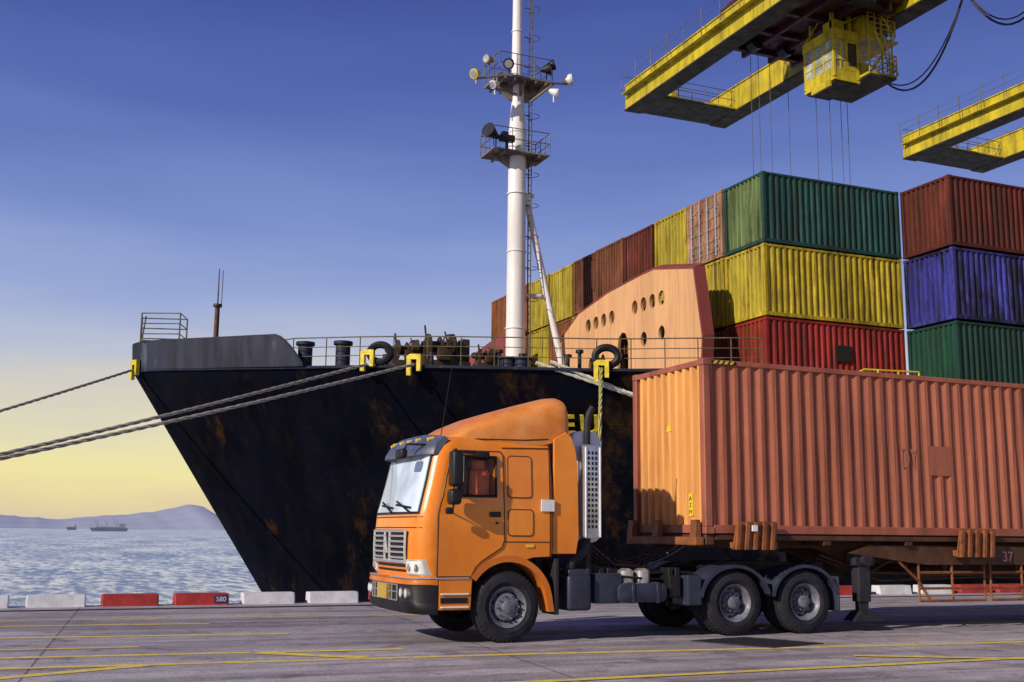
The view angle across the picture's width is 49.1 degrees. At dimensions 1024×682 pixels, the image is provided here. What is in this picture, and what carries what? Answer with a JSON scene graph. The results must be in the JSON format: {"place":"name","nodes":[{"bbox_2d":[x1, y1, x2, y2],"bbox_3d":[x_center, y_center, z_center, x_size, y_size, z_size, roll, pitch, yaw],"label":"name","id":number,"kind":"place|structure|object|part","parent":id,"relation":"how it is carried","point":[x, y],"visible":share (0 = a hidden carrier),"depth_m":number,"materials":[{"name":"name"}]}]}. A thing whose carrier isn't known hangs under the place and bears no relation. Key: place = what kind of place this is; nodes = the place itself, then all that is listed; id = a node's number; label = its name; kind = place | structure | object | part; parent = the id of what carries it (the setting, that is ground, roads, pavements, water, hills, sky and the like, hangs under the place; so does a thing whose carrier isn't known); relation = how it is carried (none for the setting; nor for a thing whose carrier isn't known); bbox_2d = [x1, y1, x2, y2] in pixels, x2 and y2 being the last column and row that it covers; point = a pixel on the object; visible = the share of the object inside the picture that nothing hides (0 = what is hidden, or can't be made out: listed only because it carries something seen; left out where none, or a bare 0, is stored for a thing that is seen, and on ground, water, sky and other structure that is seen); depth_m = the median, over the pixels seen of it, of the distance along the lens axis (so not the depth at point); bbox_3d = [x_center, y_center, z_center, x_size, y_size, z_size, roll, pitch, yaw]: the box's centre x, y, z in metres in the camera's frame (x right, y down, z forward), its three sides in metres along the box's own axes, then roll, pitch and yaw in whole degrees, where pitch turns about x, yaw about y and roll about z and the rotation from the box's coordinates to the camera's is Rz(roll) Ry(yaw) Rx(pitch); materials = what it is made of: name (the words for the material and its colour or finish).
{"place":"outdoors","nodes":[
{"label":"outdoors","id":0,"kind":"place"},
{"bbox_2d":[0,505,224,529],"bbox_3d":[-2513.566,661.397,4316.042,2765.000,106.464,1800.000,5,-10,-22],"label":"hills","id":1,"kind":"structure","parent":0,"point":[190,517],"depth_m":4250.54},
{"bbox_2d":[0,528,260,606],"bbox_3d":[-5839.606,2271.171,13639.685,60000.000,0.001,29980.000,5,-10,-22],"label":"sea water","id":2,"kind":"structure","parent":0,"point":[93,566],"depth_m":131.34,"materials":[{"name":"blue liquid"}]},
{"bbox_2d":[66,524,76,529],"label":"distant ship","id":3,"kind":"object","parent":2,"relation":"on","point":[72,528],"visible":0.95,"depth_m":1928.77},
{"bbox_2d":[89,519,128,530],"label":"distant ship","id":4,"kind":"object","parent":2,"relation":"on","point":[121,527],"visible":0.96,"depth_m":1394.52},
{"bbox_2d":[129,0,1023,601],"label":"cargo ship","id":5,"kind":"object","parent":2,"relation":"on","point":[293,488],"visible":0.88,"depth_m":41.42,"materials":[{"name":"black metal"}]},
{"bbox_2d":[0,368,133,412],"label":"mooring rope","id":6,"kind":"object","parent":5,"relation":"attached to","point":[58,393],"visible":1,"depth_m":38.20,"materials":[{"name":"grey fabric"}]},
{"bbox_2d":[0,363,367,455],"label":"mooring rope","id":7,"kind":"object","parent":5,"relation":"attached to","point":[38,445],"visible":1,"depth_m":32.05,"materials":[{"name":"grey fabric"}]},
{"bbox_2d":[0,363,414,460],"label":"mooring rope","id":8,"kind":"object","parent":5,"relation":"attached to","point":[48,448],"visible":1,"depth_m":31.38,"materials":[{"name":"grey fabric"}]},
{"bbox_2d":[535,361,632,396],"bbox_3d":[11.550,4.208,36.915,21.619,6.957,0.128,1,-10,0],"label":"mooring rope","id":9,"kind":"object","parent":5,"relation":"attached to","point":[574,375],"visible":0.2,"depth_m":37.38,"materials":[{"name":"white fabric"}]},
{"bbox_2d":[550,360,632,395],"bbox_3d":[11.811,4.130,36.840,21.179,6.887,0.128,1,-10,0],"label":"mooring rope","id":10,"kind":"object","parent":5,"relation":"attached to","point":[592,379],"visible":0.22,"depth_m":37.29,"materials":[{"name":"white fabric"}]},
{"bbox_2d":[598,368,602,460],"bbox_3d":[2.863,3.588,36.498,0.254,5.516,0.154,5,-10,-22],"label":"mooring rope","id":11,"kind":"object","parent":5,"relation":"hanging from","point":[600,403],"visible":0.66,"depth_m":36.70,"materials":[{"name":"beige fabric"}]},
{"bbox_2d":[624,356,627,367],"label":"shipping container","id":12,"kind":"object","parent":5,"relation":"on","point":[625,363],"visible":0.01,"depth_m":48.88,"materials":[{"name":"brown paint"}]},
{"bbox_2d":[624,296,654,355],"bbox_3d":[8.269,-0.629,49.320,6.258,2.640,2.508,5,-10,-22],"label":"shipping container","id":13,"kind":"object","parent":12,"relation":"on","point":[626,341],"visible":0.04,"depth_m":48.38,"materials":[{"name":"brown metal"}]},
{"bbox_2d":[624,224,654,281],"bbox_3d":[8.332,-3.264,49.809,6.258,2.640,2.508,5,-10,-22],"label":"shipping container","id":14,"kind":"object","parent":13,"relation":"on","point":[639,251],"visible":0.16,"depth_m":48.61,"materials":[{"name":"red metal"}]},
{"bbox_2d":[714,330,726,359],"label":"shipping container","id":15,"kind":"object","parent":5,"relation":"on","point":[719,343],"visible":0.06,"depth_m":42.30,"materials":[{"name":"red metal"}]},
{"bbox_2d":[705,258,730,332],"bbox_3d":[10.363,-1.438,44.570,6.258,2.640,2.508,5,-10,-22],"label":"shipping container","id":16,"kind":"object","parent":15,"relation":"on","point":[715,272],"visible":0.12,"depth_m":42.69,"materials":[{"name":"yellow metal"}]},
{"bbox_2d":[686,190,724,268],"bbox_3d":[10.361,-4.090,45.022,6.306,2.640,2.508,5,-10,-22],"label":"shipping container","id":17,"kind":"object","parent":16,"relation":"on","point":[705,232],"visible":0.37,"depth_m":43.66,"materials":[{"name":"orange metal"}]},
{"bbox_2d":[689,201,704,263],"bbox_3d":[7.301,-4.253,44.366,0.142,2.440,1.120,5,-10,-22],"label":"door","id":18,"kind":"structure","parent":17,"relation":"in","point":[696,212],"depth_m":44.31,"materials":[{"name":"orange paint"}]},
{"bbox_2d":[704,194,719,258],"bbox_3d":[7.744,-4.425,43.330,0.142,2.440,1.120,5,-10,-22],"label":"door","id":19,"kind":"structure","parent":17,"relation":"in","point":[711,205],"depth_m":43.34,"materials":[{"name":"orange paint"}]},
{"bbox_2d":[726,316,905,374],"bbox_3d":[11.352,0.836,41.724,6.258,2.640,2.533,5,-10,-22],"label":"shipping container","id":20,"kind":"object","parent":5,"relation":"on","point":[795,342],"visible":0.57,"depth_m":40.62,"materials":[{"name":"red metal"}]},
{"bbox_2d":[724,243,904,329],"bbox_3d":[11.390,-1.809,42.214,6.258,2.640,2.508,5,-10,-22],"label":"shipping container","id":21,"kind":"object","parent":20,"relation":"on","point":[777,281],"visible":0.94,"depth_m":41.07,"materials":[{"name":"yellow metal"}]},
{"bbox_2d":[724,171,901,259],"bbox_3d":[11.435,-4.454,42.649,6.258,2.640,2.508,5,-10,-22],"label":"shipping container","id":22,"kind":"object","parent":21,"relation":"on","point":[760,207],"visible":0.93,"depth_m":41.50,"materials":[{"name":"green metal"}]},
{"bbox_2d":[907,320,1023,383],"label":"shipping container","id":23,"kind":"object","parent":5,"relation":"on","point":[958,349],"visible":0.69,"depth_m":40.50,"materials":[{"name":"green metal"}]},
{"bbox_2d":[903,246,1023,329],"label":"shipping container","id":24,"kind":"object","parent":23,"relation":"on","point":[950,284],"visible":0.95,"depth_m":40.97,"materials":[{"name":"blue metal"}]},
{"bbox_2d":[900,174,1023,259],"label":"shipping container","id":25,"kind":"object","parent":24,"relation":"on","point":[944,212],"visible":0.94,"depth_m":41.45,"materials":[{"name":"red metal"}]},
{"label":"shipping container","id":26,"kind":"object","parent":5,"relation":"on","visible":0},
{"bbox_2d":[654,291,664,339],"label":"shipping container","id":27,"kind":"object","parent":26,"relation":"on","point":[662,302],"depth_m":46.41,"materials":[{"name":"yellow metal"}]},
{"bbox_2d":[654,207,686,266],"bbox_3d":[9.397,-3.706,47.449,6.258,2.640,2.508,5,-10,-22],"label":"shipping container","id":28,"kind":"object","parent":27,"relation":"on","point":[670,231],"visible":0.22,"depth_m":46.22,"materials":[{"name":"yellow metal"}]},
{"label":"shipping container","id":29,"kind":"object","parent":5,"relation":"on","visible":0},
{"bbox_2d":[572,316,596,366],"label":"shipping container","id":30,"kind":"object","parent":29,"relation":"on","point":[589,325],"visible":0.01,"depth_m":52.46,"materials":[{"name":"metal"}]},
{"bbox_2d":[573,251,596,314],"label":"shipping container","id":31,"kind":"object","parent":30,"relation":"on","point":[585,281],"visible":0.16,"depth_m":53.45,"materials":[{"name":"brown metal"}]},
{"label":"shipping container","id":32,"kind":"object","parent":5,"relation":"on","visible":0},
{"bbox_2d":[550,317,571,366],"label":"shipping container","id":33,"kind":"object","parent":32,"relation":"on","point":[562,326],"visible":0.04,"depth_m":55.77,"materials":[{"name":"orange metal"}]},
{"bbox_2d":[550,263,575,322],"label":"shipping container","id":34,"kind":"object","parent":33,"relation":"on","point":[562,289],"visible":0.2,"depth_m":55.55,"materials":[{"name":"yellow metal"}]},
{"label":"shipping container","id":35,"kind":"object","parent":5,"relation":"on","visible":0},
{"bbox_2d":[531,326,549,366],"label":"shipping container","id":36,"kind":"object","parent":35,"relation":"on","point":[540,342],"visible":0.15,"depth_m":57.56,"materials":[{"name":"yellow metal"}]},
{"bbox_2d":[528,274,549,331],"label":"shipping container","id":37,"kind":"object","parent":36,"relation":"on","point":[539,318],"visible":0.16,"depth_m":58.22,"materials":[{"name":"yellow metal"}]},
{"bbox_2d":[0,592,1023,681],"bbox_3d":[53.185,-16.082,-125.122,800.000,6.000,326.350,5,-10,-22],"label":"quay ground","id":38,"kind":"structure","parent":0,"point":[315,628],"depth_m":16.37,"materials":[{"name":"concrete"}]},
{"bbox_2d":[0,595,9,607],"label":"kerb block","id":39,"kind":"structure","parent":38,"relation":"on","point":[4,601],"depth_m":23.10,"materials":[{"name":"white concrete"}]},
{"bbox_2d":[26,594,85,607],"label":"kerb block","id":40,"kind":"structure","parent":38,"relation":"on","point":[51,600],"depth_m":23.49,"materials":[{"name":"white concrete"}]},
{"bbox_2d":[0,646,137,649],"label":"lane line","id":41,"kind":"object","parent":38,"relation":"on","point":[68,648],"visible":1,"depth_m":15.46,"materials":[{"name":"yellow paint"}]},
{"bbox_2d":[0,664,148,678],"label":"lane line","id":42,"kind":"object","parent":38,"relation":"on","point":[64,672],"visible":1,"depth_m":12.97,"materials":[{"name":"yellow paint"}]},
{"bbox_2d":[0,623,208,626],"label":"lane line","id":43,"kind":"object","parent":38,"relation":"on","point":[111,624],"visible":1,"depth_m":19.37,"materials":[{"name":"paint"}]},
{"bbox_2d":[0,652,249,658],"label":"lane line","id":44,"kind":"object","parent":38,"relation":"on","point":[122,655],"visible":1,"depth_m":14.68,"materials":[{"name":"yellow paint"}]},
{"bbox_2d":[101,593,158,606],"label":"kerb block","id":45,"kind":"structure","parent":38,"relation":"on","point":[131,599],"depth_m":24.05,"materials":[{"name":"red concrete"}]},
{"bbox_2d":[0,633,287,638],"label":"lane line","id":46,"kind":"object","parent":38,"relation":"on","point":[141,635],"visible":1,"depth_m":17.43,"materials":[{"name":"paint"}]},
{"bbox_2d":[172,592,228,605],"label":"kerb block","id":47,"kind":"structure","parent":38,"relation":"on","point":[215,598],"depth_m":24.61,"materials":[{"name":"red concrete"}]},
{"bbox_2d":[0,614,419,620],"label":"lane line","id":48,"kind":"object","parent":38,"relation":"on","point":[213,617],"visible":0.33,"depth_m":21.11,"materials":[{"name":"yellow paint"}]},
{"bbox_2d":[240,592,294,603],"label":"kerb block","id":49,"kind":"structure","parent":38,"relation":"on","point":[267,597],"depth_m":25.18,"materials":[{"name":"white concrete"}]},
{"bbox_2d":[254,651,369,658],"bbox_3d":[-2.696,4.184,14.927,1.625,0.001,0.260,-2,-10,17],"label":"lane line","id":50,"kind":"object","parent":38,"relation":"on","point":[304,654],"visible":1,"depth_m":14.94,"materials":[{"name":"yellow paint"}]},
{"bbox_2d":[305,591,358,602],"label":"kerb block","id":51,"kind":"structure","parent":38,"relation":"on","point":[332,597],"depth_m":25.75,"materials":[{"name":"white concrete"}]},
{"bbox_2d":[259,648,404,651],"bbox_3d":[-2.489,4.289,15.520,2.016,0.001,0.180,4,-10,-18],"label":"lane line","id":52,"kind":"object","parent":38,"relation":"on","point":[337,650],"visible":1,"depth_m":15.53,"materials":[{"name":"yellow paint"}]},
{"bbox_2d":[0,594,1021,611],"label":"crane track","id":53,"kind":"structure","parent":38,"relation":"on","point":[352,605],"depth_m":23.80,"materials":[{"name":"metal"}]},
{"bbox_2d":[0,641,1023,668],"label":"lane line","id":54,"kind":"object","parent":38,"relation":"on","point":[489,655],"visible":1,"depth_m":15.10,"materials":[{"name":"yellow paint"}]},
{"bbox_2d":[368,367,839,642],"bbox_3d":[1.603,2.829,19.171,7.980,4.204,3.130,5,-10,-22],"label":"truck","id":55,"kind":"object","parent":38,"relation":"on","point":[473,519],"visible":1,"depth_m":17.47,"materials":[{"name":"orange paint"}]},
{"bbox_3d":[-0.617,2.602,16.930,1.090,1.903,0.127,5,-10,-22],"label":"door","id":56,"kind":"part","parent":55,"relation":"part of","materials":[{"name":"orange paint"}]},
{"bbox_3d":[0.133,2.792,17.199,0.434,0.415,0.030,5,-10,-22],"label":"locker door","id":57,"kind":"part","parent":55,"relation":"part of","materials":[{"name":"orange paint"}]},
{"bbox_2d":[690,637,823,647],"bbox_3d":[3.784,4.653,17.325,1.617,0.024,1.236,-8,-13,42],"label":"hatch cover","id":58,"kind":"object","parent":38,"relation":"on","point":[758,642],"visible":1,"depth_m":17.21,"materials":[{"name":"metal"}]},
{"bbox_2d":[511,657,1023,681],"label":"lane line","id":59,"kind":"object","parent":38,"relation":"on","point":[635,676],"visible":1,"depth_m":13.68,"materials":[{"name":"yellow paint"}]},
{"bbox_2d":[532,622,1011,630],"bbox_3d":[6.630,5.306,20.938,15.056,0.001,0.140,4,-10,-18],"label":"lane line","id":60,"kind":"object","parent":38,"relation":"on","point":[769,626],"visible":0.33,"depth_m":20.33,"materials":[{"name":"yellow paint"}]},
{"bbox_2d":[621,0,1023,184],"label":"gantry crane","id":61,"kind":"object","parent":38,"relation":"on","point":[824,49],"visible":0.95,"depth_m":64.30,"materials":[{"name":"paint"}]},
{"bbox_2d":[626,520,1023,620],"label":"semi trailer","id":62,"kind":"object","parent":38,"relation":"on","point":[861,561],"visible":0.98,"depth_m":20.21,"materials":[{"name":"brown metal"}]},
{"bbox_2d":[632,358,1023,536],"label":"shipping container","id":63,"kind":"object","parent":62,"relation":"on","point":[722,446],"visible":0.99,"depth_m":19.88,"materials":[{"name":"orange metal"}]},
{"bbox_2d":[839,585,851,594],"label":"kerb block","id":64,"kind":"structure","parent":38,"relation":"on","point":[845,589],"depth_m":31.32,"materials":[{"name":"red concrete"}]},
{"bbox_2d":[761,609,1014,613],"bbox_3d":[11.567,6.197,25.875,18.034,0.001,0.180,4,-10,-19],"label":"lane line","id":65,"kind":"object","parent":38,"relation":"on","point":[937,610],"visible":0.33,"depth_m":25.18,"materials":[{"name":"paint"}]},
{"bbox_2d":[871,585,911,594],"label":"kerb block","id":66,"kind":"structure","parent":38,"relation":"on","point":[889,589],"depth_m":31.96,"materials":[{"name":"white concrete"}]},
{"bbox_2d":[913,584,951,593],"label":"kerb block","id":67,"kind":"structure","parent":38,"relation":"on","point":[915,590],"depth_m":32.58,"materials":[{"name":"white concrete"}]},
{"bbox_2d":[854,655,1023,658],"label":"lane line","id":68,"kind":"object","parent":38,"relation":"on","point":[939,657],"visible":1,"depth_m":15.41,"materials":[{"name":"yellow paint"}]},
{"bbox_2d":[899,68,1023,172],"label":"gantry crane","id":69,"kind":"object","parent":38,"relation":"on","point":[934,142],"visible":1,"depth_m":82.89,"materials":[{"name":"paint"}]},
{"bbox_2d":[954,584,989,592],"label":"kerb block","id":70,"kind":"structure","parent":38,"relation":"on","point":[971,590],"depth_m":33.10,"materials":[{"name":"red concrete"}]},
{"bbox_2d":[992,583,1023,592],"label":"kerb block","id":71,"kind":"structure","parent":38,"relation":"on","point":[1007,590],"depth_m":33.62,"materials":[{"name":"red concrete"}]},
{"bbox_2d":[0,0,1023,518],"label":"sky","id":72,"kind":"structure","parent":0,"point":[323,156],"materials":[{"name":"blue"}]},
{"bbox_2d":[620,359,623,367],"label":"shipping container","id":73,"kind":"object","parent":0,"point":[622,363],"depth_m":49.31,"materials":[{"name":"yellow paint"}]},
{"bbox_2d":[604,312,627,357],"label":"shipping container","id":74,"kind":"object","parent":73,"relation":"on","point":[622,346],"visible":0.04,"depth_m":49.37,"materials":[{"name":"metal"}]},
{"bbox_2d":[597,238,623,298],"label":"shipping container","id":75,"kind":"object","parent":74,"relation":"on","point":[610,266],"visible":0.16,"depth_m":50.99,"materials":[{"name":"orange metal"}]},
{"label":"shipping container","id":76,"kind":"object","parent":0,"visible":0},
{"bbox_2d":[525,284,531,335],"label":"shipping container","id":77,"kind":"object","parent":76,"relation":"on","point":[526,310],"visible":0.06,"depth_m":59.53,"materials":[{"name":"metal"}]},
{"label":"shipping container","id":78,"kind":"object","parent":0,"visible":0},
{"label":"shipping container","id":79,"kind":"object","parent":78,"relation":"on","visible":0},
{"bbox_2d":[491,295,505,340],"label":"shipping container","id":80,"kind":"object","parent":79,"relation":"on","point":[498,316],"visible":0.07,"depth_m":63.11,"materials":[{"name":"orange metal"}]}
]}

